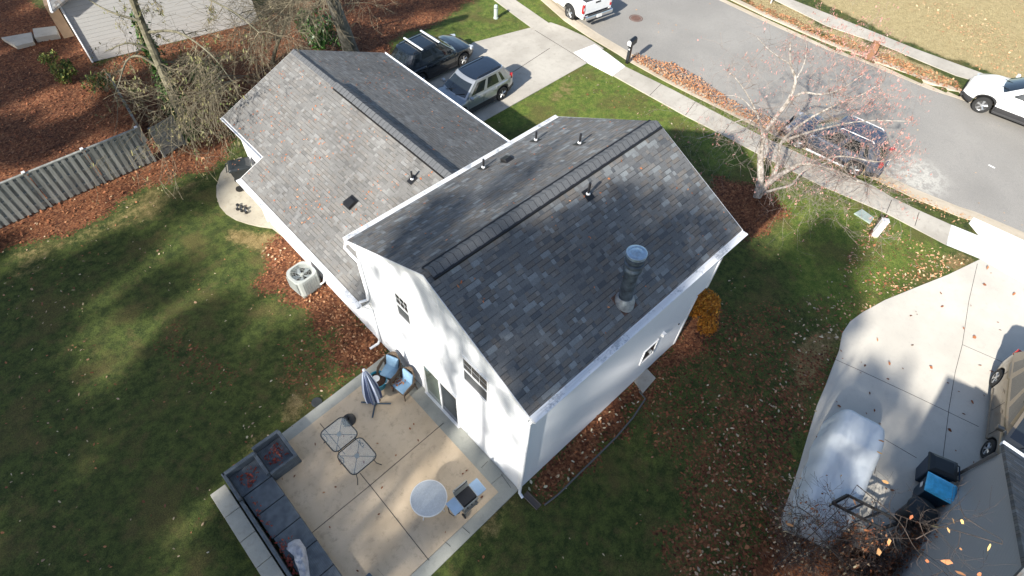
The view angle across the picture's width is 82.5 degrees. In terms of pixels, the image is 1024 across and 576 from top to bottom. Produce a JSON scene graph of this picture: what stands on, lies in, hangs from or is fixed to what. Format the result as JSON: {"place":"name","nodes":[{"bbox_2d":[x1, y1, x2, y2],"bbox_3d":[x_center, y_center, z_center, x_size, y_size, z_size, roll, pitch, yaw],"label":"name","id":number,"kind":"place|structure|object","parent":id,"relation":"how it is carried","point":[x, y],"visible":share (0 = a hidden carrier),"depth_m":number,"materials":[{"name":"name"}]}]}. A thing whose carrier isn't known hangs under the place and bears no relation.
{"place":"outdoors","nodes":[
{"label":"outdoors","id":0,"kind":"place"},
{"bbox_2d":[43,0,256,62],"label":"neighbour house","id":1,"kind":"structure","parent":0,"point":[88,22],"depth_m":28.98,"materials":[{"name":"grey"}]},
{"bbox_2d":[225,157,250,191],"bbox_3d":[-11.000,-4.632,23.794,0.959,1.186,0.693,-16,55,-14],"label":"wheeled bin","id":2,"kind":"object","parent":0,"point":[243,165],"visible":0.72,"depth_m":23.34,"materials":[{"name":"black plastic"}]},
{"bbox_2d":[276,370,509,575],"bbox_3d":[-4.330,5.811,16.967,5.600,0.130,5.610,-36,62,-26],"label":"patio","id":3,"kind":"structure","parent":0,"point":[362,536],"depth_m":17.00,"materials":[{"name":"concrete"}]},
{"bbox_2d":[221,430,341,575],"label":"outdoor bench","id":4,"kind":"object","parent":3,"relation":"on","point":[279,512],"visible":1,"depth_m":16.23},
{"bbox_2d":[237,466,258,487],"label":"fallen leaves","id":5,"kind":"object","parent":4,"relation":"on","point":[250,481],"visible":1,"depth_m":16.57,"materials":[{"name":"red plant"}]},
{"bbox_2d":[251,497,295,574],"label":"fallen leaves","id":6,"kind":"object","parent":4,"relation":"on","point":[266,531],"visible":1,"depth_m":15.84,"materials":[{"name":"red plant"}]},
{"bbox_2d":[264,442,288,464],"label":"fallen leaves","id":7,"kind":"object","parent":4,"relation":"on","point":[274,459],"visible":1,"depth_m":17.07,"materials":[{"name":"red plant"}]},
{"bbox_2d":[281,536,297,574],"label":"fallen leaves","id":8,"kind":"object","parent":4,"relation":"on","point":[287,561],"visible":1,"depth_m":15.34,"materials":[{"name":"red plant"}]},
{"bbox_2d":[286,539,309,575],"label":"tarp","id":9,"kind":"object","parent":4,"relation":"on","point":[296,548],"visible":1,"depth_m":15.27,"materials":[{"name":"grey plastic"}]},
{"bbox_2d":[320,417,362,456],"bbox_3d":[-5.092,4.495,17.419,0.874,0.706,0.874,39,61,24],"label":"patio table","id":10,"kind":"object","parent":3,"relation":"on","point":[339,434],"visible":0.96,"depth_m":17.17,"materials":[{"name":"grey metal"}]},
{"bbox_2d":[343,413,355,426],"bbox_3d":[-5.052,4.020,18.025,0.420,0.300,0.420,-36,62,-26],"label":"umbrella base","id":11,"kind":"object","parent":3,"relation":"on","point":[350,418],"visible":0.91,"depth_m":18.04,"materials":[{"name":"black plastic"}]},
{"bbox_2d":[337,437,381,484],"bbox_3d":[-4.468,5.025,17.044,0.894,0.706,0.894,39,61,24],"label":"patio table","id":12,"kind":"object","parent":3,"relation":"on","point":[356,455],"visible":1,"depth_m":16.80,"materials":[{"name":"grey metal"}]},
{"bbox_2d":[361,368,390,417],"bbox_3d":[-4.279,2.981,17.609,0.750,2.248,0.712,-36,62,-26],"label":"closed umbrella","id":13,"kind":"object","parent":3,"relation":"on","point":[371,392],"visible":1,"depth_m":17.53,"materials":[{"name":"fabric"}]},
{"bbox_2d":[371,370,388,389],"bbox_3d":[-4.292,3.009,18.740,0.630,0.439,0.630,-21,56,-17],"label":"planter tub","id":14,"kind":"object","parent":3,"relation":"on","point":[380,380],"visible":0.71,"depth_m":18.64,"materials":[{"name":"ceramic"}]},
{"bbox_2d":[282,399,482,571],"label":"fallen leaves","id":15,"kind":"object","parent":3,"relation":"on","point":[382,486],"visible":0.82,"depth_m":17.23,"materials":[{"name":"brown plant"}]},
{"bbox_2d":[376,351,401,382],"bbox_3d":[-3.896,2.570,18.790,0.704,0.922,0.725,20,54,12],"label":"wicker chair","id":16,"kind":"object","parent":3,"relation":"on","point":[392,366],"visible":0.95,"depth_m":18.68,"materials":[{"name":"blue fabric"}]},
{"bbox_2d":[390,366,417,400],"bbox_3d":[-3.389,2.982,18.500,0.704,0.922,0.725,33,58,21],"label":"wicker chair","id":17,"kind":"object","parent":3,"relation":"on","point":[409,384],"visible":0.99,"depth_m":18.40,"materials":[{"name":"blue fabric"}]},
{"bbox_2d":[390,375,405,388],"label":"fallen leaves","id":18,"kind":"object","parent":17,"relation":"on","point":[399,380],"visible":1,"depth_m":18.49,"materials":[{"name":"brown plant"}]},
{"bbox_2d":[410,480,446,519],"bbox_3d":[-2.319,6.008,16.419,1.032,0.656,1.032,-36,62,-26],"label":"round table","id":19,"kind":"object","parent":3,"relation":"on","point":[428,498],"visible":0.99,"depth_m":16.15,"materials":[{"name":"grey glass"}]},
{"bbox_2d":[446,478,485,518],"bbox_3d":[-1.289,5.867,16.225,1.141,1.202,0.589,-34,61,-25],"label":"gas grill","id":20,"kind":"object","parent":3,"relation":"on","point":[464,499],"visible":1,"depth_m":16.05,"materials":[{"name":"silver metal"}]},
{"bbox_2d":[0,0,1023,575],"bbox_3d":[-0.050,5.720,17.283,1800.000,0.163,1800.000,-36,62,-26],"label":"ground","id":21,"kind":"structure","parent":0,"point":[158,452],"depth_m":19.96,"materials":[{"name":"green plant"}]},
{"bbox_2d":[1,26,60,48],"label":"neighbour steps","id":22,"kind":"structure","parent":21,"relation":"on","point":[24,40],"depth_m":30.01,"materials":[{"name":"concrete"}]},
{"bbox_2d":[38,49,60,65],"bbox_3d":[-22.539,-11.151,28.470,0.928,0.890,0.931,-36,62,-26],"label":"bush","id":23,"kind":"object","parent":21,"relation":"on","point":[45,59],"visible":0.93,"depth_m":28.47,"materials":[{"name":"green plant"}]},
{"bbox_2d":[47,58,77,83],"bbox_3d":[-21.302,-10.307,27.800,0.950,1.022,1.267,20,55,13],"label":"bush","id":24,"kind":"object","parent":21,"relation":"on","point":[61,72],"visible":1,"depth_m":27.70,"materials":[{"name":"green plant"}]},
{"bbox_2d":[0,126,155,227],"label":"board fence","id":25,"kind":"object","parent":21,"relation":"on","point":[63,178],"visible":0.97,"depth_m":22.97,"materials":[{"name":"grey wood"}]},
{"bbox_2d":[80,68,116,92],"bbox_3d":[-19.376,-9.648,27.380,1.595,1.032,1.250,-36,62,-26],"label":"trailing bush","id":26,"kind":"object","parent":21,"relation":"on","point":[94,78],"visible":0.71,"depth_m":27.25,"materials":[{"name":"green plant"}]},
{"bbox_2d":[108,73,147,141],"bbox_3d":[-17.181,-8.075,26.068,0.100,1.350,3.747,-30,60,-23],"label":"side fence","id":27,"kind":"object","parent":21,"relation":"on","point":[134,119],"visible":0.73,"depth_m":25.32,"materials":[{"name":"grey wood"}]},
{"bbox_2d":[147,116,186,157],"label":"fence gate","id":28,"kind":"structure","parent":21,"relation":"on","point":[153,131],"depth_m":24.80,"materials":[{"name":"grey wood"}]},
{"bbox_2d":[82,0,317,203],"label":"weeping tree","id":29,"kind":"object","parent":21,"relation":"on","point":[170,95],"visible":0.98,"depth_m":22.91,"materials":[{"name":"brown plant"}]},
{"bbox_2d":[187,61,222,84],"bbox_3d":[-15.004,-10.316,28.015,1.755,1.147,1.860,16,54,9],"label":"bush","id":30,"kind":"object","parent":21,"relation":"on","point":[209,70],"visible":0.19,"depth_m":27.83,"materials":[{"name":"green plant"}]},
{"bbox_2d":[159,0,330,98],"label":"bare sapling","id":31,"kind":"object","parent":21,"relation":"on","point":[275,39],"visible":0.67,"depth_m":26.19,"materials":[{"name":"brown plant"}]},
{"bbox_2d":[210,485,284,575],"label":"retaining wall","id":32,"kind":"structure","parent":21,"relation":"on","point":[248,537],"depth_m":15.71,"materials":[{"name":"concrete"}]},
{"bbox_2d":[216,157,282,236],"bbox_3d":[-10.702,-3.547,23.788,2.093,0.090,5.290,-36,62,-26],"label":"round pad","id":33,"kind":"object","parent":21,"relation":"on","point":[229,197],"visible":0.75,"depth_m":23.61,"materials":[{"name":"concrete"}]},
{"bbox_2d":[185,0,403,95],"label":"grey tree","id":34,"kind":"object","parent":21,"relation":"on","point":[344,32],"visible":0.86,"depth_m":26.14,"materials":[{"name":"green plant"}]},
{"bbox_2d":[286,261,320,298],"bbox_3d":[-7.473,-0.313,20.960,0.904,0.834,0.904,35,59,22],"label":"air conditioner","id":35,"kind":"object","parent":21,"relation":"on","point":[303,279],"visible":0.98,"depth_m":20.75,"materials":[{"name":"metal"}]},
{"bbox_2d":[311,397,321,406],"bbox_3d":[-6.187,3.619,18.502,0.340,0.044,0.340,-36,62,-26],"label":"drain cover","id":36,"kind":"object","parent":21,"relation":"on","point":[316,401],"visible":1,"depth_m":18.49,"materials":[{"name":"grey metal"}]},
{"bbox_2d":[294,7,341,49],"bbox_3d":[-9.666,-13.059,29.594,2.307,2.320,2.510,-36,62,-26],"label":"green bush","id":37,"kind":"object","parent":21,"relation":"on","point":[321,30],"visible":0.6,"depth_m":29.16,"materials":[{"name":"green plant"}]},
{"bbox_2d":[265,247,386,362],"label":"fallen leaves","id":38,"kind":"object","parent":21,"relation":"on","point":[342,351],"visible":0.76,"depth_m":20.32,"materials":[{"name":"brown plant"}]},
{"bbox_2d":[282,352,517,575],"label":"patio border","id":39,"kind":"object","parent":21,"relation":"on","point":[472,452],"visible":0.66,"depth_m":17.62,"materials":[{"name":"concrete"}]},
{"bbox_2d":[0,77,840,575],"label":"fallen leaves","id":40,"kind":"object","parent":21,"relation":"on","point":[322,351],"visible":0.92,"depth_m":18.92,"materials":[{"name":"brown plant"}]},
{"bbox_2d":[0,0,896,575],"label":"fallen leaves","id":41,"kind":"object","parent":21,"relation":"on","point":[320,282],"visible":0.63,"depth_m":23.26,"materials":[{"name":"brown plant"}]},
{"bbox_2d":[220,49,747,498],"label":"house","id":42,"kind":"structure","parent":21,"relation":"on","point":[528,369],"depth_m":16.13,"materials":[{"name":"white"}]},
{"bbox_2d":[234,70,432,270],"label":"fallen leaves","id":43,"kind":"object","parent":42,"relation":"on","point":[319,158],"visible":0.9,"depth_m":20.28,"materials":[{"name":"brown plant"}]},
{"bbox_2d":[393,289,412,327],"bbox_3d":[-2.964,0.573,15.830,0.044,1.140,0.640,-36,62,-26],"label":"window","id":44,"kind":"structure","parent":42,"relation":"in","point":[402,306],"depth_m":15.83,"materials":[{"name":"white glass"}]},
{"bbox_2d":[345,58,483,149],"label":"fallen leaves","id":45,"kind":"object","parent":42,"relation":"on","point":[408,96],"visible":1,"depth_m":22.80,"materials":[{"name":"brown plant"}]},
{"bbox_2d":[420,360,460,428],"bbox_3d":[-2.169,3.255,17.717,0.089,1.960,1.720,-36,62,-26],"label":"sliding door","id":46,"kind":"structure","parent":42,"relation":"in","point":[438,392],"depth_m":17.75,"materials":[{"name":"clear glass"}]},
{"bbox_2d":[462,355,488,403],"bbox_3d":[-0.915,2.296,14.506,0.044,1.190,0.970,-36,62,-26],"label":"window","id":47,"kind":"structure","parent":42,"relation":"in","point":[472,377],"depth_m":14.52,"materials":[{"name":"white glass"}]},
{"bbox_2d":[457,160,726,332],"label":"fallen leaves","id":48,"kind":"object","parent":42,"relation":"on","point":[589,236],"visible":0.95,"depth_m":14.94,"materials":[{"name":"brown plant"}]},
{"bbox_2d":[639,339,658,365],"bbox_3d":[4.257,1.999,18.142,0.700,0.820,0.034,-36,62,-26],"label":"window","id":49,"kind":"structure","parent":42,"relation":"in","point":[646,355],"depth_m":18.13,"materials":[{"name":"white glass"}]},
{"bbox_2d":[493,4,497,19],"bbox_3d":[-0.903,-15.546,32.823,0.280,0.790,0.280,-36,62,-26],"label":"cable pedestal","id":50,"kind":"object","parent":21,"relation":"on","point":[495,17],"visible":1,"depth_m":32.76,"materials":[{"name":"grey plastic"}]},
{"bbox_2d":[523,491,541,509],"bbox_3d":[0.577,6.136,16.884,0.561,0.044,0.224,39,61,24],"label":"splash block","id":51,"kind":"object","parent":21,"relation":"on","point":[532,500],"depth_m":16.89,"materials":[{"name":"brown"}]},
{"bbox_2d":[528,389,639,490],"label":"fallen leaves","id":52,"kind":"object","parent":21,"relation":"on","point":[557,476],"visible":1,"depth_m":17.91,"materials":[{"name":"brown plant"}]},
{"bbox_2d":[544,391,645,504],"bbox_3d":[2.696,4.911,17.891,0.399,0.056,4.926,36,59,22],"label":"bed edging","id":53,"kind":"object","parent":21,"relation":"on","point":[589,463],"visible":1,"depth_m":17.74,"materials":[{"name":"grey plastic"}]},
{"bbox_2d":[625,36,637,63],"bbox_3d":[6.153,-12.341,30.360,0.260,1.360,0.592,33,58,21],"label":"mailbox","id":54,"kind":"object","parent":21,"relation":"on","point":[632,41],"visible":1,"depth_m":30.02,"materials":[{"name":"black metal"}]},
{"bbox_2d":[634,369,655,393],"bbox_3d":[4.353,3.047,19.412,0.826,0.080,0.634,-36,62,-26],"label":"side pad","id":55,"kind":"object","parent":21,"relation":"on","point":[645,379],"visible":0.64,"depth_m":19.35,"materials":[{"name":"concrete"}]},
{"bbox_2d":[689,288,721,336],"bbox_3d":[6.699,0.792,20.303,1.562,1.541,1.633,-36,62,-26],"label":"golden bush","id":56,"kind":"object","parent":21,"relation":"on","point":[705,303],"visible":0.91,"depth_m":20.06,"materials":[{"name":"yellow plant"}]},
{"bbox_2d":[630,52,806,145],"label":"fallen leaves","id":57,"kind":"object","parent":21,"relation":"on","point":[687,80],"visible":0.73,"depth_m":29.77,"materials":[{"name":"brown plant"}]},
{"bbox_2d":[541,0,1023,239],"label":"kerb","id":58,"kind":"structure","parent":21,"relation":"on","point":[555,8],"depth_m":28.80,"materials":[{"name":"concrete"}]},
{"bbox_2d":[823,160,969,222],"bbox_3d":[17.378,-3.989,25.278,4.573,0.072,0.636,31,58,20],"label":"fallen leaves","id":59,"kind":"object","parent":58,"relation":"on","point":[918,199],"visible":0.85,"depth_m":25.19,"materials":[{"name":"brown plant"}]},
{"bbox_2d":[652,0,944,274],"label":"bare tree","id":60,"kind":"object","parent":21,"relation":"on","point":[761,186],"visible":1,"depth_m":22.02,"materials":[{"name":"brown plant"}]},
{"bbox_2d":[679,223,961,575],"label":"fallen leaves","id":61,"kind":"object","parent":21,"relation":"on","point":[750,481],"visible":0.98,"depth_m":18.55,"materials":[{"name":"brown plant"}]},
{"bbox_2d":[755,466,891,575],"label":"twiggy shrub","id":62,"kind":"object","parent":21,"relation":"on","point":[796,554],"visible":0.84,"depth_m":15.82,"materials":[{"name":"brown plant"}]},
{"bbox_2d":[743,0,961,90],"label":"fallen leaves","id":63,"kind":"object","parent":21,"relation":"on","point":[890,65],"visible":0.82,"depth_m":32.15,"materials":[{"name":"brown plant"}]},
{"bbox_2d":[731,0,993,104],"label":"kerb","id":64,"kind":"structure","parent":21,"relation":"on","point":[773,18],"depth_m":32.82,"materials":[{"name":"concrete"}]},
{"bbox_2d":[854,209,873,222],"bbox_3d":[14.792,-3.023,24.495,0.536,0.070,0.741,-36,62,-26],"label":"ground vault lid","id":65,"kind":"object","parent":21,"relation":"on","point":[865,215],"visible":0.97,"depth_m":24.46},
{"bbox_2d":[807,501,929,575],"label":"twiggy shrub","id":66,"kind":"object","parent":21,"relation":"on","point":[851,545],"visible":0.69,"depth_m":15.71,"materials":[{"name":"orange plant"}]},
{"bbox_2d":[865,40,879,59],"bbox_3d":[19.584,-12.897,31.687,0.420,0.860,0.520,27,56,17],"label":"leaf bag","id":67,"kind":"object","parent":21,"relation":"on","point":[871,53],"visible":0.81,"depth_m":31.51,"materials":[{"name":"brown paper"}]},
{"bbox_2d":[868,217,889,236],"bbox_3d":[14.768,-2.433,23.515,0.375,0.915,0.230,11,53,5],"label":"utility pedestal","id":68,"kind":"object","parent":21,"relation":"on","point":[877,228],"visible":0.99,"depth_m":23.43,"materials":[{"name":"white plastic"}]},
{"bbox_2d":[759,440,1011,575],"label":"foreground tree","id":69,"kind":"object","parent":21,"relation":"on","point":[945,560],"visible":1,"depth_m":8.00,"materials":[{"name":"brown plant"}]},
{"bbox_2d":[835,216,968,319],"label":"fallen leaves","id":70,"kind":"object","parent":21,"relation":"on","point":[937,257],"visible":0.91,"depth_m":22.81,"materials":[{"name":"brown plant"}]},
{"bbox_2d":[872,505,944,575],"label":"twiggy shrub","id":71,"kind":"object","parent":21,"relation":"on","point":[904,534],"visible":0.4,"depth_m":15.93,"materials":[{"name":"orange plant"}]},
{"bbox_2d":[836,0,1023,75],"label":"fallen leaves","id":72,"kind":"object","parent":21,"relation":"on","point":[972,33],"visible":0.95,"depth_m":34.08,"materials":[{"name":"brown plant"}]},
{"bbox_2d":[893,441,1023,575],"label":"neighbour garage","id":73,"kind":"structure","parent":21,"relation":"on","point":[1001,475],"depth_m":14.13,"materials":[{"name":"grey"}]},
{"bbox_2d":[947,225,980,258],"bbox_3d":[18.491,-1.876,23.823,1.291,0.078,1.356,29,57,18],"label":"apron panel","id":74,"kind":"object","parent":21,"relation":"on","point":[965,241],"visible":1,"depth_m":23.78,"materials":[{"name":"concrete"}]},
{"bbox_2d":[969,218,1023,282],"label":"driveway apron","id":75,"kind":"object","parent":21,"relation":"on","point":[1002,250],"visible":1,"depth_m":23.60,"materials":[{"name":"concrete"}]},
{"bbox_2d":[426,22,603,120],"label":"driveway","id":76,"kind":"structure","parent":0,"point":[512,51],"depth_m":30.80,"materials":[{"name":"concrete"}]},
{"bbox_2d":[390,30,473,80],"bbox_3d":[-4.079,-11.731,29.155,4.704,1.764,2.234,-37,63,-26],"label":"parked suv","id":77,"kind":"object","parent":76,"relation":"on","point":[425,56],"visible":0.81,"depth_m":28.50,"materials":[{"name":"black paint"}]},
{"bbox_2d":[437,56,512,112],"bbox_3d":[-1.992,-9.480,27.593,4.530,1.679,2.212,-37,63,-26],"label":"parked suv","id":78,"kind":"object","parent":76,"relation":"on","point":[476,84],"visible":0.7,"depth_m":27.17,"materials":[{"name":"silver metal"}]},
{"bbox_2d":[515,30,587,70],"bbox_3d":[0.620,-11.620,30.388,5.685,0.028,4.051,-36,62,-26],"label":"driveway joint","id":79,"kind":"object","parent":76,"relation":"on","point":[547,49],"visible":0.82,"depth_m":31.18,"materials":[{"name":"grey concrete"}]},
{"bbox_2d":[573,44,624,75],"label":"sidewalk","id":80,"kind":"structure","parent":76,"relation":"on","point":[594,55],"depth_m":30.91,"materials":[{"name":"concrete"}]},
{"bbox_2d":[494,0,550,29],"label":"pavement","id":81,"kind":"structure","parent":0,"point":[525,15],"depth_m":33.49,"materials":[{"name":"concrete"}]},
{"bbox_2d":[558,0,1023,231],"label":"road","id":82,"kind":"structure","parent":0,"point":[961,142],"depth_m":30.03,"materials":[{"name":"grey asphalt"}]},
{"bbox_2d":[553,0,612,20],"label":"pickup truck","id":83,"kind":"object","parent":82,"relation":"on","point":[580,9],"visible":1,"depth_m":32.63,"materials":[{"name":"white paint"}]},
{"bbox_2d":[629,15,642,21],"bbox_3d":[7.203,-15.679,33.923,0.800,0.013,0.800,-36,62,-26],"label":"manhole cover","id":84,"kind":"object","parent":82,"relation":"on","point":[635,18],"visible":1,"depth_m":33.91,"materials":[{"name":"metal"}]},
{"bbox_2d":[551,0,1023,233],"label":"gutter","id":85,"kind":"object","parent":82,"relation":"on","point":[596,33],"visible":0.23,"depth_m":26.22,"materials":[{"name":"concrete"}]},
{"bbox_2d":[781,112,895,177],"bbox_3d":[14.817,-6.811,26.457,4.656,1.727,2.250,35,59,22],"label":"parked suv","id":86,"kind":"object","parent":82,"relation":"on","point":[863,139],"visible":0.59,"depth_m":25.77,"materials":[{"name":"grey paint"}]},
{"bbox_2d":[720,0,992,109],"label":"gutter","id":87,"kind":"object","parent":82,"relation":"on","point":[925,85],"visible":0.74,"depth_m":32.39,"materials":[{"name":"concrete"}]},
{"bbox_2d":[960,73,1023,124],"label":"parked car","id":88,"kind":"object","parent":82,"relation":"on","point":[1005,94],"visible":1,"depth_m":28.81,"materials":[{"name":"white paint"}]},
{"bbox_2d":[613,67,979,258],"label":"pavement","id":89,"kind":"structure","parent":0,"point":[934,227],"depth_m":26.70,"materials":[{"name":"concrete"}]},
{"bbox_2d":[775,0,983,79],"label":"pavement","id":90,"kind":"structure","parent":0,"point":[955,69],"depth_m":33.17,"materials":[{"name":"concrete"}]},
{"bbox_2d":[781,259,1023,570],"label":"driveway","id":91,"kind":"structure","parent":0,"point":[932,331],"depth_m":19.97,"materials":[{"name":"concrete"}]},
{"bbox_2d":[792,409,884,550],"bbox_3d":[9.558,5.477,17.014,1.648,1.232,4.108,29,57,18],"label":"covered vehicle","id":92,"kind":"object","parent":91,"relation":"on","point":[847,444],"visible":0.84,"depth_m":16.93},
{"bbox_2d":[828,494,901,534],"bbox_3d":[9.730,6.443,16.400,1.877,1.087,0.539,24,55,15],"label":"metal frame","id":93,"kind":"object","parent":91,"relation":"on","point":[839,499],"visible":0.69,"depth_m":16.04,"materials":[{"name":"black metal"}]},
{"bbox_2d":[860,525,888,574],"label":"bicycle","id":94,"kind":"object","parent":91,"relation":"on","point":[878,536],"visible":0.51,"depth_m":15.81,"materials":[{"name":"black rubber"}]},
{"bbox_2d":[816,266,1015,530],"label":"fallen leaves","id":95,"kind":"object","parent":91,"relation":"on","point":[974,337],"visible":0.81,"depth_m":20.05,"materials":[{"name":"brown plant"}]},
{"bbox_2d":[895,497,937,530],"bbox_3d":[11.436,6.428,16.550,0.820,0.981,0.820,-36,62,-26],"label":"round bin","id":96,"kind":"object","parent":91,"relation":"on","point":[912,508],"visible":0.81,"depth_m":16.28,"materials":[{"name":"black plastic"}]},
{"bbox_2d":[912,471,958,507],"bbox_3d":[12.148,5.963,16.859,0.889,1.100,0.643,29,57,18],"label":"wheeled bin","id":97,"kind":"object","parent":91,"relation":"on","point":[936,491],"visible":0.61,"depth_m":16.50,"materials":[{"name":"blue plastic"}]},
{"bbox_2d":[915,451,959,482],"bbox_3d":[12.508,5.463,17.268,0.872,1.078,0.630,23,55,14],"label":"wheeled bin","id":98,"kind":"object","parent":91,"relation":"on","point":[944,468],"visible":0.75,"depth_m":16.89,"materials":[{"name":"black plastic"}]},
{"bbox_2d":[980,349,1023,460],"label":"parked minivan","id":99,"kind":"object","parent":91,"relation":"on","point":[1005,420],"visible":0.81,"depth_m":18.26,"materials":[{"name":"beige paint"}]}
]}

